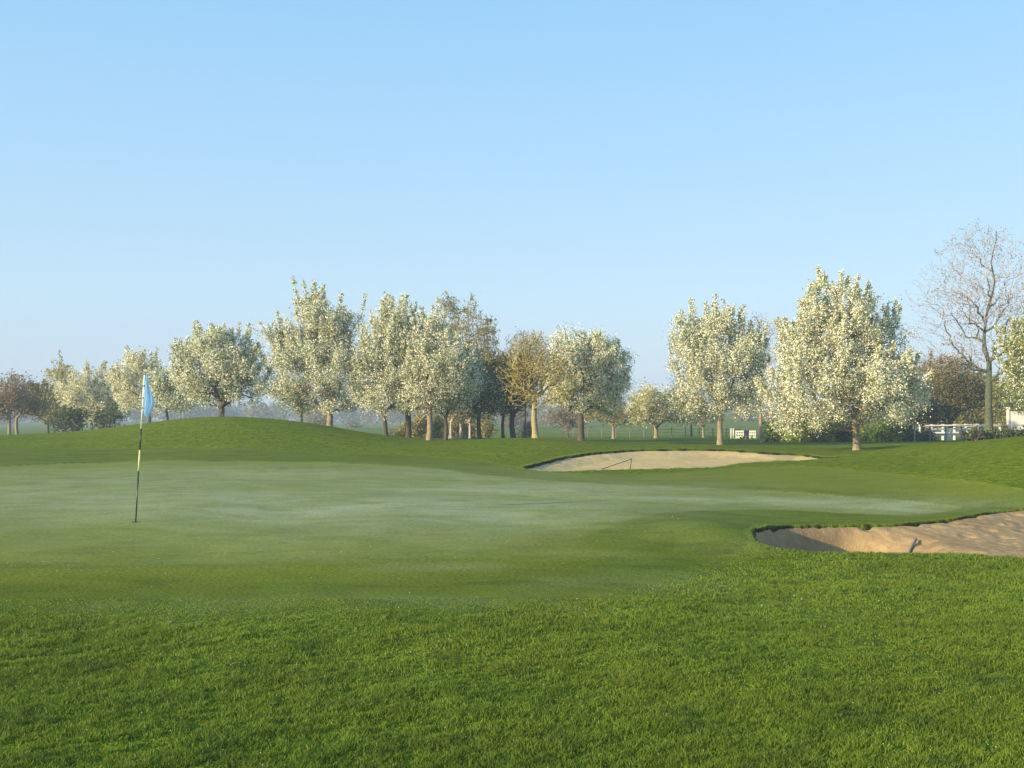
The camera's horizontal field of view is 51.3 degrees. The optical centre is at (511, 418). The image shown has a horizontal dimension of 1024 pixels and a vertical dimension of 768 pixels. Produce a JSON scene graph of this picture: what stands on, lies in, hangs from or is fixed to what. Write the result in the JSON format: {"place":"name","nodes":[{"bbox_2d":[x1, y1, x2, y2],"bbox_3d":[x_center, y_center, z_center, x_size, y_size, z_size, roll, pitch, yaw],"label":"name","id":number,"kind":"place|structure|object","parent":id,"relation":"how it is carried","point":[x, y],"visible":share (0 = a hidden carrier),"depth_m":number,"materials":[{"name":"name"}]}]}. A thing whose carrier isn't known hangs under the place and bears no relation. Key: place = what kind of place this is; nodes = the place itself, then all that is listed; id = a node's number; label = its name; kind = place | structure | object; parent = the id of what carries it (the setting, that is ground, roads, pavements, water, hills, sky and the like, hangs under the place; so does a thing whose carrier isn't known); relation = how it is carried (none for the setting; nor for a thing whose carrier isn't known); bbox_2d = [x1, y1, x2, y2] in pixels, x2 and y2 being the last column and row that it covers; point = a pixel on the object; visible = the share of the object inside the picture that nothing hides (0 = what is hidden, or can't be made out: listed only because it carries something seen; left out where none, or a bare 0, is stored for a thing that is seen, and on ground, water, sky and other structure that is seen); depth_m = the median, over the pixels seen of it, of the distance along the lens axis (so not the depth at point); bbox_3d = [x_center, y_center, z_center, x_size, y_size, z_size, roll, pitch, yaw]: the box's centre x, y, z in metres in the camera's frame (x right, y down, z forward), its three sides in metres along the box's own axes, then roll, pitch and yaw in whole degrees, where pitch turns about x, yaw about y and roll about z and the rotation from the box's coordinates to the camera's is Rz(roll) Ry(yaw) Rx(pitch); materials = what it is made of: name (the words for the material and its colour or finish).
{"place":"outdoors","nodes":[
{"label":"outdoors","id":0,"kind":"place"},
{"bbox_2d":[0,460,958,566],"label":"putting green","id":1,"kind":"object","parent":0,"point":[190,512],"visible":0.98,"depth_m":16.89,"materials":[{"name":"green plant"}]},
{"bbox_3d":[-5.228,1.461,14.805,0.120,0.062,0.120,0,0,0],"label":"hole cup","id":2,"kind":"object","parent":1,"relation":"in","visible":0},
{"bbox_2d":[135,372,153,521],"bbox_3d":[-5.100,0.441,14.786,0.273,2.187,0.082,0,0,0],"label":"flagstick","id":3,"kind":"object","parent":2,"relation":"in","point":[147,407],"visible":1,"depth_m":14.80,"materials":[{"name":"fabric"}]},
{"bbox_2d":[43,516,977,767],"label":"dew drops","id":4,"kind":"object","parent":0,"point":[542,655],"visible":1,"depth_m":6.89,"materials":[{"name":"liquid"}]},
{"bbox_2d":[0,411,1023,767],"bbox_3d":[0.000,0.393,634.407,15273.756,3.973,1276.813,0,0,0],"label":"rough turf ground","id":5,"kind":"structure","parent":0,"point":[996,461],"depth_m":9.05,"materials":[{"name":"green plant"}]},
{"bbox_2d":[0,368,38,434],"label":"brown tree","id":6,"kind":"object","parent":5,"relation":"on","point":[15,397],"visible":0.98,"depth_m":59.88,"materials":[{"name":"beige plant"}]},
{"bbox_2d":[0,368,53,434],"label":"brown tree","id":7,"kind":"object","parent":5,"relation":"on","point":[37,407],"visible":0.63,"depth_m":61.80,"materials":[{"name":"beige plant"}]},
{"bbox_2d":[27,379,62,432],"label":"willow tree","id":8,"kind":"object","parent":5,"relation":"on","point":[55,405],"visible":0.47,"depth_m":83.86,"materials":[{"name":"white plant"}]},
{"bbox_2d":[32,350,81,432],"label":"tree","id":9,"kind":"object","parent":5,"relation":"on","point":[60,371],"visible":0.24,"depth_m":94.70,"materials":[{"name":"beige plant"}]},
{"bbox_2d":[47,404,85,432],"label":"thicket shrub","id":10,"kind":"object","parent":5,"relation":"on","point":[61,414],"visible":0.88,"depth_m":70.75,"materials":[{"name":"green plant"}]},
{"bbox_2d":[54,404,89,431],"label":"thicket shrub","id":11,"kind":"object","parent":5,"relation":"on","point":[79,423],"visible":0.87,"depth_m":70.80,"materials":[{"name":"green plant"}]},
{"bbox_2d":[48,359,132,429],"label":"pear tree","id":12,"kind":"object","parent":5,"relation":"on","point":[96,397],"visible":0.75,"depth_m":73.31,"materials":[{"name":"white plant"}]},
{"bbox_2d":[90,406,125,428],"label":"thicket shrub","id":13,"kind":"object","parent":5,"relation":"on","point":[104,420],"visible":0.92,"depth_m":70.81,"materials":[{"name":"green plant"}]},
{"bbox_2d":[101,345,169,422],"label":"pear tree","id":14,"kind":"object","parent":5,"relation":"on","point":[130,387],"visible":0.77,"depth_m":67.25,"materials":[{"name":"white plant"}]},
{"bbox_2d":[137,363,204,419],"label":"pear tree","id":15,"kind":"object","parent":5,"relation":"on","point":[160,388],"visible":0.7,"depth_m":57.62,"materials":[{"name":"white plant"}]},
{"bbox_2d":[166,320,276,416],"bbox_3d":[-13.620,-2.300,49.762,4.957,4.707,4.464,0,0,39],"label":"pear tree","id":16,"kind":"object","parent":5,"relation":"on","point":[225,359],"visible":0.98,"depth_m":49.38,"materials":[{"name":"white plant"}]},
{"bbox_2d":[277,408,293,420],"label":"distant tree","id":17,"kind":"object","parent":5,"relation":"on","point":[281,418],"visible":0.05,"depth_m":189.91,"materials":[{"name":"grey plant"}]},
{"bbox_2d":[271,385,319,421],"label":"pear tree","id":18,"kind":"object","parent":5,"relation":"on","point":[301,406],"visible":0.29,"depth_m":55.90,"materials":[{"name":"white plant"}]},
{"bbox_2d":[253,275,372,426],"bbox_3d":[-9.020,-3.063,49.236,6.122,7.049,4.238,0,0,0],"label":"pear tree","id":19,"kind":"object","parent":5,"relation":"on","point":[326,346],"visible":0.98,"depth_m":48.96,"materials":[{"name":"beige plant"}]},
{"bbox_2d":[305,410,334,426],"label":"distant tree","id":20,"kind":"object","parent":5,"relation":"on","point":[320,421],"visible":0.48,"depth_m":169.16,"materials":[{"name":"grey plant"}]},
{"bbox_2d":[344,418,367,427],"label":"distant tree","id":21,"kind":"object","parent":5,"relation":"on","point":[350,424],"visible":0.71,"depth_m":209.61,"materials":[{"name":"grey plant"}]},
{"bbox_2d":[339,291,425,435],"bbox_3d":[-5.646,-2.508,48.181,4.299,6.724,3.385,0,0,0],"label":"pear tree","id":22,"kind":"object","parent":5,"relation":"on","point":[381,357],"visible":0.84,"depth_m":47.90,"materials":[{"name":"white plant"}]},
{"bbox_2d":[389,422,404,435],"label":"thicket bush","id":23,"kind":"object","parent":5,"relation":"on","point":[399,431],"visible":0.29,"depth_m":65.69,"materials":[{"name":"green plant"}]},
{"bbox_2d":[370,299,439,437],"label":"pear tree","id":24,"kind":"object","parent":5,"relation":"on","point":[408,432],"visible":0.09,"depth_m":48.79,"materials":[{"name":"white plant"}]},
{"bbox_2d":[403,408,434,437],"bbox_3d":[-5.602,0.366,63.952,1.922,2.445,1.762,0,0,0],"label":"thicket bush","id":25,"kind":"object","parent":5,"relation":"on","point":[418,427],"visible":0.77,"depth_m":63.70,"materials":[{"name":"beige plant"}]},
{"bbox_2d":[396,297,477,439],"bbox_3d":[-3.296,-2.147,47.538,3.739,6.398,3.029,0,0,0],"label":"pear tree","id":26,"kind":"object","parent":5,"relation":"on","point":[448,354],"visible":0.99,"depth_m":47.10,"materials":[{"name":"beige plant"}]},
{"bbox_2d":[425,412,451,437],"bbox_3d":[-4.575,0.409,65.070,1.981,2.490,1.810,0,0,0],"label":"thicket bush","id":27,"kind":"object","parent":5,"relation":"on","point":[437,423],"visible":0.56,"depth_m":64.84,"materials":[{"name":"green plant"}]},
{"bbox_2d":[407,359,486,439],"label":"pear tree","id":28,"kind":"object","parent":5,"relation":"on","point":[471,387],"visible":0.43,"depth_m":48.18,"materials":[{"name":"white plant"}]},
{"bbox_2d":[0,386,894,424],"bbox_3d":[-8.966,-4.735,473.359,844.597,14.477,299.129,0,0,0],"label":"distant woodland","id":29,"kind":"object","parent":5,"relation":"on","point":[271,411],"visible":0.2,"depth_m":354.39,"materials":[{"name":"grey plant"}]},
{"bbox_2d":[440,407,461,437],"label":"tree","id":30,"kind":"object","parent":5,"relation":"on","point":[455,416],"visible":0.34,"depth_m":59.94,"materials":[{"name":"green plant"}]},
{"bbox_2d":[436,291,467,437],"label":"poplar tree","id":31,"kind":"object","parent":5,"relation":"on","point":[451,307],"visible":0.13,"depth_m":75.81,"materials":[{"name":"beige plant"}]},
{"bbox_2d":[441,403,465,437],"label":"thicket bush","id":32,"kind":"object","parent":5,"relation":"on","point":[454,429],"visible":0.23,"depth_m":66.71,"materials":[{"name":"green plant"}]},
{"bbox_2d":[449,405,469,437],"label":"tree","id":33,"kind":"object","parent":5,"relation":"on","point":[460,431],"visible":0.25,"depth_m":60.92,"materials":[{"name":"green plant"}]},
{"bbox_2d":[454,406,486,437],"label":"thicket bush","id":34,"kind":"object","parent":5,"relation":"on","point":[466,430],"visible":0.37,"depth_m":65.76,"materials":[{"name":"green plant"}]},
{"bbox_2d":[464,405,476,437],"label":"tree","id":35,"kind":"object","parent":5,"relation":"on","point":[470,421],"visible":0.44,"depth_m":61.94,"materials":[{"name":"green plant"}]},
{"bbox_2d":[452,292,499,437],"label":"poplar tree","id":36,"kind":"object","parent":5,"relation":"on","point":[464,321],"visible":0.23,"depth_m":73.95,"materials":[{"name":"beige plant"}]},
{"bbox_2d":[457,345,507,438],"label":"pear tree","id":37,"kind":"object","parent":5,"relation":"on","point":[489,397],"visible":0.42,"depth_m":50.60,"materials":[{"name":"green plant"}]},
{"bbox_2d":[472,412,499,437],"bbox_3d":[-1.624,0.498,63.954,1.609,2.145,1.465,0,0,18],"label":"thicket bush","id":38,"kind":"object","parent":5,"relation":"on","point":[487,429],"visible":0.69,"depth_m":63.79,"materials":[{"name":"green plant"}]},
{"bbox_2d":[471,311,502,421],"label":"poplar tree","id":39,"kind":"object","parent":5,"relation":"on","point":[487,339],"visible":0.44,"depth_m":71.91,"materials":[{"name":"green plant"}]},
{"bbox_2d":[483,345,516,437],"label":"pear tree","id":40,"kind":"object","parent":5,"relation":"on","point":[503,415],"visible":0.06,"depth_m":55.92,"materials":[{"name":"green plant"}]},
{"bbox_2d":[495,408,531,428],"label":"distant tree","id":41,"kind":"object","parent":5,"relation":"on","point":[519,423],"visible":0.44,"depth_m":169.72,"materials":[{"name":"grey plant"}]},
{"bbox_2d":[485,347,544,437],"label":"pear tree","id":42,"kind":"object","parent":5,"relation":"on","point":[513,411],"visible":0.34,"depth_m":52.73,"materials":[{"name":"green plant"}]},
{"bbox_2d":[493,326,546,437],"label":"bare tree","id":43,"kind":"object","parent":5,"relation":"on","point":[524,427],"visible":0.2,"depth_m":63.91,"materials":[{"name":"brown plant"}]},
{"bbox_2d":[516,421,531,437],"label":"bush","id":44,"kind":"object","parent":5,"relation":"on","point":[529,430],"visible":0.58,"depth_m":79.87,"materials":[{"name":"green plant"}]},
{"bbox_2d":[492,328,581,437],"bbox_3d":[1.062,-1.437,43.935,3.780,4.692,2.812,0,0,0],"label":"lichen tree","id":45,"kind":"object","parent":5,"relation":"on","point":[535,371],"visible":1,"depth_m":43.77,"materials":[{"name":"brown plant"}]},
{"bbox_2d":[537,410,557,423],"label":"distant tree","id":46,"kind":"object","parent":5,"relation":"on","point":[542,420],"visible":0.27,"depth_m":229.54,"materials":[{"name":"grey plant"}]},
{"bbox_2d":[541,408,577,427],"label":"distant tree","id":47,"kind":"object","parent":5,"relation":"on","point":[548,421],"visible":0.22,"depth_m":179.50,"materials":[{"name":"grey plant"}]},
{"bbox_2d":[543,405,599,436],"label":"orchard tree","id":48,"kind":"object","parent":5,"relation":"on","point":[572,418],"visible":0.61,"depth_m":89.73,"materials":[{"name":"white plant"}]},
{"bbox_2d":[534,321,639,440],"bbox_3d":[3.280,-1.627,47.342,4.899,5.374,4.076,0,0,0],"label":"pear tree","id":49,"kind":"object","parent":5,"relation":"on","point":[594,359],"visible":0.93,"depth_m":46.53,"materials":[{"name":"white plant"}]},
{"bbox_2d":[586,401,638,438],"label":"orchard tree","id":50,"kind":"object","parent":5,"relation":"on","point":[621,418],"visible":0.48,"depth_m":65.74,"materials":[{"name":"beige plant"}]},
{"bbox_2d":[573,427,739,437],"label":"field fence","id":51,"kind":"object","parent":5,"relation":"on","point":[671,429],"visible":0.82,"depth_m":72.89,"materials":[{"name":"white wood"}]},
{"bbox_2d":[622,377,702,437],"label":"orchard tree","id":52,"kind":"object","parent":5,"relation":"on","point":[650,402],"visible":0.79,"depth_m":71.38,"materials":[{"name":"beige plant"}]},
{"bbox_2d":[514,448,849,471],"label":"bunker edge grass","id":53,"kind":"structure","parent":5,"relation":"on","point":[737,464],"depth_m":31.96,"materials":[{"name":"green plant"}]},
{"bbox_2d":[671,417,706,436],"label":"orchard tree","id":54,"kind":"object","parent":5,"relation":"on","point":[690,428],"visible":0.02,"depth_m":87.93,"materials":[{"name":"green plant"}]},
{"bbox_2d":[682,393,726,437],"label":"orchard tree","id":55,"kind":"object","parent":5,"relation":"on","point":[704,421],"visible":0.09,"depth_m":77.97,"materials":[{"name":"beige plant"}]},
{"bbox_2d":[660,293,772,444],"bbox_3d":[9.076,-2.131,46.660,4.982,6.745,4.309,0,0,0],"label":"pear tree","id":56,"kind":"object","parent":5,"relation":"on","point":[710,357],"visible":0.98,"depth_m":46.50,"materials":[{"name":"beige plant"}]},
{"bbox_2d":[735,431,743,438],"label":"slatted panel","id":57,"kind":"object","parent":5,"relation":"on","point":[738,434],"visible":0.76,"depth_m":69.93,"materials":[{"name":"white paint"}]},
{"bbox_2d":[732,434,756,438],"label":"bush","id":58,"kind":"object","parent":5,"relation":"on","point":[745,437],"visible":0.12,"depth_m":65.78,"materials":[{"name":"green plant"}]},
{"bbox_2d":[732,408,758,421],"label":"distant tree","id":59,"kind":"object","parent":5,"relation":"on","point":[747,419],"visible":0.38,"depth_m":189.23,"materials":[{"name":"grey plant"}]},
{"bbox_2d":[749,431,755,438],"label":"slatted panel","id":60,"kind":"object","parent":5,"relation":"on","point":[751,433],"visible":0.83,"depth_m":69.93,"materials":[{"name":"white paint"}]},
{"bbox_2d":[730,311,792,439],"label":"bare tree","id":61,"kind":"object","parent":5,"relation":"on","point":[760,434],"visible":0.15,"depth_m":61.89,"materials":[{"name":"beige plant"}]},
{"bbox_2d":[756,405,783,423],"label":"distant tree","id":62,"kind":"object","parent":5,"relation":"on","point":[763,418],"visible":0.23,"depth_m":178.37,"materials":[{"name":"grey plant"}]},
{"bbox_2d":[758,432,784,441],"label":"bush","id":63,"kind":"object","parent":5,"relation":"on","point":[774,438],"visible":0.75,"depth_m":53.89,"materials":[{"name":"green plant"}]},
{"bbox_2d":[760,420,786,441],"bbox_3d":[14.220,0.806,58.015,1.523,1.526,1.596,0,0,-31],"label":"bush","id":64,"kind":"object","parent":5,"relation":"on","point":[769,432],"visible":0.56,"depth_m":57.86,"materials":[{"name":"green plant"}]},
{"bbox_2d":[781,424,811,441],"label":"bush","id":65,"kind":"object","parent":5,"relation":"on","point":[796,438],"visible":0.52,"depth_m":56.64,"materials":[{"name":"green plant"}]},
{"bbox_2d":[799,423,842,442],"bbox_3d":[16.251,0.695,56.209,2.255,1.806,1.872,0,0,0],"label":"bush","id":66,"kind":"object","parent":5,"relation":"on","point":[824,437],"visible":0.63,"depth_m":55.80,"materials":[{"name":"green plant"}]},
{"bbox_2d":[825,418,852,441],"bbox_3d":[17.710,0.537,57.009,1.811,2.384,1.641,0,0,0],"label":"bush","id":67,"kind":"object","parent":5,"relation":"on","point":[843,436],"visible":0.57,"depth_m":56.69,"materials":[{"name":"green plant"}]},
{"bbox_2d":[753,265,938,449],"bbox_3d":[12.306,-2.223,39.578,6.624,6.980,6.053,0,0,0],"label":"pear tree","id":68,"kind":"object","parent":5,"relation":"on","point":[851,326],"visible":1,"depth_m":39.21,"materials":[{"name":"beige plant"}]},
{"bbox_2d":[859,423,883,441],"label":"bush","id":69,"kind":"object","parent":5,"relation":"on","point":[865,437],"visible":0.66,"depth_m":54.88,"materials":[{"name":"green plant"}]},
{"bbox_2d":[739,508,1021,557],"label":"bunker edge grass","id":70,"kind":"structure","parent":5,"relation":"on","point":[750,528],"depth_m":15.92,"materials":[{"name":"green plant"}]},
{"bbox_2d":[869,420,909,441],"bbox_3d":[19.650,0.751,55.797,2.036,1.791,2.144,0,0,40],"label":"bush","id":71,"kind":"object","parent":5,"relation":"on","point":[892,434],"visible":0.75,"depth_m":55.52,"materials":[{"name":"green plant"}]},
{"bbox_2d":[898,419,923,440],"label":"bush","id":72,"kind":"object","parent":5,"relation":"on","point":[911,436],"visible":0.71,"depth_m":55.76,"materials":[{"name":"green plant"}]},
{"bbox_2d":[897,392,947,429],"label":"distant tree","id":73,"kind":"object","parent":5,"relation":"on","point":[925,428],"visible":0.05,"depth_m":150.41,"materials":[{"name":"green plant"}]},
{"bbox_2d":[894,393,955,429],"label":"dark tree","id":74,"kind":"object","parent":5,"relation":"on","point":[936,414],"visible":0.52,"depth_m":59.57,"materials":[{"name":"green plant"}]},
{"bbox_2d":[915,424,939,440],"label":"bush","id":75,"kind":"object","parent":5,"relation":"on","point":[925,435],"visible":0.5,"depth_m":56.83,"materials":[{"name":"green plant"}]},
{"bbox_2d":[890,348,984,438],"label":"brown tree","id":76,"kind":"object","parent":5,"relation":"on","point":[952,367],"visible":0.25,"depth_m":65.38,"materials":[{"name":"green plant"}]},
{"bbox_2d":[931,428,949,440],"bbox_3d":[22.920,0.884,57.278,1.150,0.735,0.145,0,0,0],"label":"hurdle frame","id":77,"kind":"object","parent":5,"relation":"on","point":[948,434],"visible":0.66,"depth_m":57.20,"materials":[{"name":"white paint"}]},
{"bbox_2d":[918,368,996,436],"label":"brown tree","id":78,"kind":"object","parent":5,"relation":"on","point":[957,390],"visible":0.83,"depth_m":61.40,"materials":[{"name":"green plant"}]},
{"bbox_2d":[950,428,967,439],"bbox_3d":[24.084,0.868,57.578,0.950,0.735,0.145,0,0,0],"label":"hurdle frame","id":79,"kind":"object","parent":5,"relation":"on","point":[951,433],"visible":0.64,"depth_m":57.51,"materials":[{"name":"white paint"}]},
{"bbox_2d":[896,219,1023,432],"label":"bare tree","id":80,"kind":"object","parent":5,"relation":"on","point":[988,421],"visible":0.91,"depth_m":52.05,"materials":[{"name":"brown plant"}]},
{"bbox_2d":[919,424,1000,439],"bbox_3d":[24.990,0.869,59.485,4.600,1.165,0.167,0,0,0],"label":"white rail","id":81,"kind":"object","parent":5,"relation":"on","point":[954,432],"visible":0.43,"depth_m":59.45,"materials":[{"name":"paint"}]},
{"bbox_2d":[914,425,1023,441],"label":"field fence","id":82,"kind":"object","parent":5,"relation":"on","point":[950,426],"visible":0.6,"depth_m":54.35,"materials":[{"name":"white wood"}]},
{"bbox_2d":[952,426,990,440],"bbox_3d":[22.165,0.898,51.008,2.149,1.236,1.366,0,0,-32],"label":"bush","id":83,"kind":"object","parent":5,"relation":"on","point":[973,434],"visible":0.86,"depth_m":50.77,"materials":[{"name":"green plant"}]},
{"bbox_2d":[941,373,1022,431],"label":"olive tree","id":84,"kind":"object","parent":5,"relation":"on","point":[965,418],"visible":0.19,"depth_m":79.28,"materials":[{"name":"green plant"}]},
{"bbox_2d":[981,425,1018,438],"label":"bush","id":85,"kind":"object","parent":5,"relation":"on","point":[995,433],"visible":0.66,"depth_m":50.83,"materials":[{"name":"green plant"}]},
{"bbox_2d":[984,378,1023,429],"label":"olive tree","id":86,"kind":"object","parent":5,"relation":"on","point":[998,417],"visible":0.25,"depth_m":77.49,"materials":[{"name":"green plant"}]},
{"bbox_2d":[990,302,1023,415],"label":"pear tree","id":87,"kind":"object","parent":5,"relation":"on","point":[1013,373],"visible":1,"depth_m":41.88,"materials":[{"name":"beige plant"}]},
{"bbox_2d":[1005,425,1023,436],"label":"bush","id":88,"kind":"object","parent":5,"relation":"on","point":[1021,432],"visible":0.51,"depth_m":50.87,"materials":[{"name":"green plant"}]},
{"bbox_2d":[1006,407,1023,431],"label":"white board","id":89,"kind":"object","parent":5,"relation":"on","point":[1012,418],"visible":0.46,"depth_m":57.97,"materials":[{"name":"paint"}]},
{"bbox_2d":[0,446,1023,611],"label":"fringe turf ground","id":90,"kind":"structure","parent":0,"point":[641,552],"depth_m":11.73,"materials":[{"name":"green plant"}]},
{"bbox_2d":[0,0,1023,419],"label":"sky","id":91,"kind":"structure","parent":0,"point":[166,165],"materials":[{"name":"blue"}]},
{"bbox_2d":[528,451,817,471],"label":"bunker sand","id":92,"kind":"structure","parent":0,"point":[644,460],"depth_m":34.59,"materials":[{"name":"beige sand"}]},
{"bbox_2d":[602,458,631,469],"bbox_3d":[3.076,1.336,29.613,0.359,0.396,2.046,0,0,29],"label":"bunker rake","id":93,"kind":"object","parent":92,"relation":"on","point":[618,463],"visible":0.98,"depth_m":29.81,"materials":[{"name":"brown wood"}]},
{"bbox_2d":[754,511,1023,557],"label":"bunker sand","id":94,"kind":"structure","parent":0,"point":[1001,534],"depth_m":16.02,"materials":[{"name":"beige sand"}]},
{"bbox_2d":[887,538,916,553],"bbox_3d":[5.772,1.902,15.662,0.566,0.251,0.361,0,0,0],"label":"bunker rake","id":95,"kind":"object","parent":94,"relation":"on","point":[912,545],"visible":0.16,"depth_m":15.61,"materials":[{"name":"grey metal"}]}
]}

